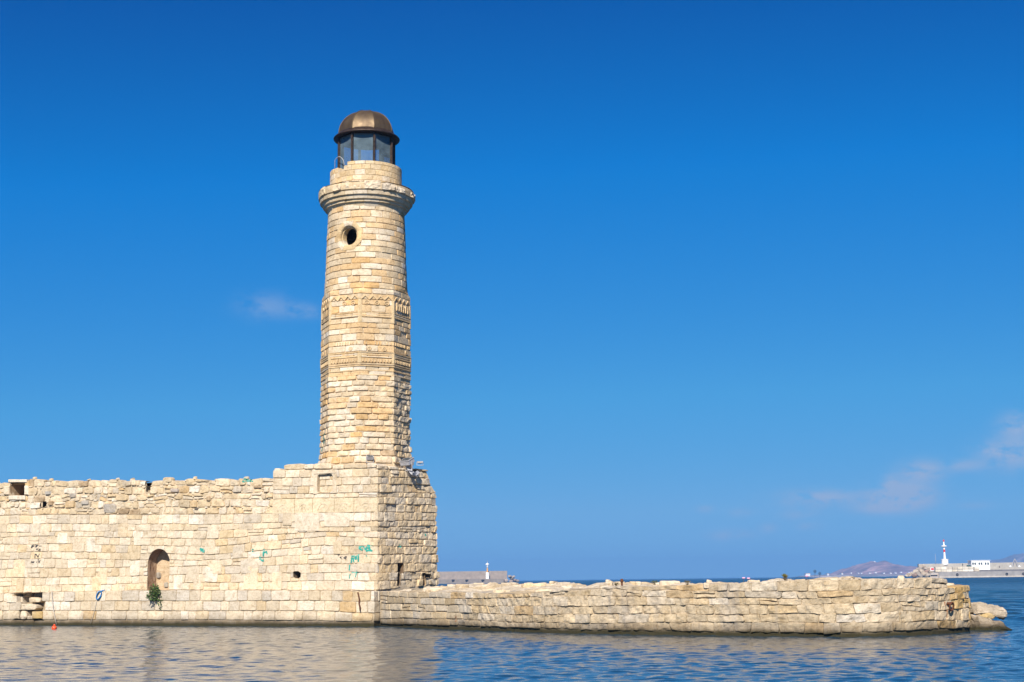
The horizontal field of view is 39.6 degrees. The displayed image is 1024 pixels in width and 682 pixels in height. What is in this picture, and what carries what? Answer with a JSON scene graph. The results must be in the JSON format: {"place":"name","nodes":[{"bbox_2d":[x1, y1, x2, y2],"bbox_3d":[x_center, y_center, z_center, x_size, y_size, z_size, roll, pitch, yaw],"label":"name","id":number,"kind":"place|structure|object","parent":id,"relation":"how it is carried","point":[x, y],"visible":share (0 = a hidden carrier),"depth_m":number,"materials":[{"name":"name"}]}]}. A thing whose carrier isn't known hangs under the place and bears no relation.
{"place":"outdoors","nodes":[
{"label":"outdoors","id":0,"kind":"place"},
{"bbox_2d":[0,576,1023,681],"bbox_3d":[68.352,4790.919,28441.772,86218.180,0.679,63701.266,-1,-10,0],"label":"sea","id":1,"kind":"structure","parent":0,"point":[60,653],"depth_m":36.81,"materials":[{"name":"blue liquid"}]},
{"bbox_2d":[0,476,380,626],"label":"harbour wall","id":2,"kind":"structure","parent":1,"relation":"in","point":[196,551],"depth_m":68.36,"materials":[{"name":"stone"}]},
{"bbox_2d":[145,583,162,609],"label":"caper bush","id":3,"kind":"object","parent":2,"relation":"on","point":[155,589],"visible":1,"depth_m":66.96,"materials":[{"name":"green plant"}]},
{"bbox_2d":[265,110,439,590],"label":"lighthouse","id":4,"kind":"object","parent":2,"relation":"on","point":[350,519],"visible":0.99,"depth_m":65.31,"materials":[{"name":"stone"}]},
{"bbox_2d":[366,455,373,462],"bbox_3d":[-6.435,5.343,64.391,0.356,0.369,0.261,3,-10,-20],"label":"floodlight","id":5,"kind":"object","parent":4,"relation":"attached to","point":[369,457],"visible":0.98,"depth_m":64.33,"materials":[{"name":"grey paint"}]},
{"bbox_2d":[399,457,419,475],"bbox_3d":[-4.630,5.742,64.888,0.602,0.844,0.986,-7,-12,34],"label":"floodlight","id":6,"kind":"object","parent":4,"relation":"attached to","point":[407,462],"visible":1,"depth_m":64.63,"materials":[{"name":"grey paint"}]},
{"bbox_2d":[357,592,360,610],"bbox_3d":[-6.687,11.378,62.105,0.172,0.814,0.096,-2,-10,7],"label":"iron strap","id":7,"kind":"object","parent":2,"relation":"attached to","point":[359,601],"visible":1,"depth_m":62.07,"materials":[{"name":"brown metal"}]},
{"bbox_2d":[438,571,506,583],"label":"breakwater","id":8,"kind":"object","parent":1,"relation":"in","point":[458,577],"visible":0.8,"depth_m":1142.41,"materials":[{"name":"concrete"}]},
{"bbox_2d":[486,561,488,578],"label":"harbour beacon","id":9,"kind":"object","parent":8,"relation":"on","point":[487,573],"visible":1,"depth_m":1137.90,"materials":[{"name":"paint"}]},
{"bbox_2d":[380,575,970,636],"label":"stone breakwater","id":10,"kind":"object","parent":1,"relation":"in","point":[852,606],"visible":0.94,"depth_m":47.92,"materials":[{"name":"stone"}]},
{"bbox_2d":[946,602,953,610],"bbox_3d":[14.363,8.733,46.773,0.292,0.318,0.326,9,-13,-44],"label":"mooring ring","id":11,"kind":"object","parent":10,"relation":"attached to","point":[950,604],"visible":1,"depth_m":46.71,"materials":[{"name":"metal"}]},
{"bbox_2d":[917,562,1023,577],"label":"mole","id":12,"kind":"object","parent":1,"relation":"in","point":[995,570],"visible":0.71,"depth_m":947.00,"materials":[{"name":"concrete"}]},
{"bbox_2d":[941,540,948,564],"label":"harbour beacon","id":13,"kind":"object","parent":12,"relation":"on","point":[944,561],"visible":1,"depth_m":978.97,"materials":[{"name":"white paint"}]},
{"bbox_2d":[967,560,989,569],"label":"harbour cabin","id":14,"kind":"object","parent":12,"relation":"on","point":[983,564],"visible":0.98,"depth_m":961.60,"materials":[{"name":"white concrete"}]},
{"bbox_2d":[969,614,1011,630],"bbox_3d":[16.498,9.879,49.642,1.633,0.815,1.919,-1,-10,0],"label":"rock slab","id":15,"kind":"object","parent":1,"relation":"in","point":[978,622],"visible":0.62,"depth_m":48.80,"materials":[{"name":"beige stone"}]},
{"bbox_2d":[979,613,994,618],"bbox_3d":[16.373,9.538,49.292,0.751,0.317,0.453,-1,-10,0],"label":"rock","id":16,"kind":"object","parent":15,"relation":"on","point":[988,615],"visible":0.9,"depth_m":49.13,"materials":[{"name":"beige stone"}]},
{"bbox_2d":[970,602,1006,619],"bbox_3d":[16.543,9.482,50.068,1.352,0.645,1.763,-1,-10,0],"label":"rock slab","id":17,"kind":"object","parent":15,"relation":"on","point":[977,608],"visible":0.74,"depth_m":49.30,"materials":[{"name":"beige stone"}]},
{"bbox_2d":[0,0,1023,579],"label":"sky","id":18,"kind":"structure","parent":0,"point":[696,288],"materials":[{"name":"blue"}]},
{"bbox_2d":[790,574,905,577],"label":"coast","id":19,"kind":"structure","parent":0,"point":[870,575],"depth_m":4108.73},
{"bbox_2d":[825,561,917,574],"bbox_3d":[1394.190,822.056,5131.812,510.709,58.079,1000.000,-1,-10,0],"label":"hill","id":20,"kind":"structure","parent":0,"point":[880,567],"depth_m":4913.52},
{"bbox_2d":[990,553,1023,562],"bbox_3d":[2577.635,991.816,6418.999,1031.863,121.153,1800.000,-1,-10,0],"label":"hill","id":21,"kind":"structure","parent":0,"point":[1017,558],"depth_m":6503.47,"materials":[{"name":"blue"}]}
]}

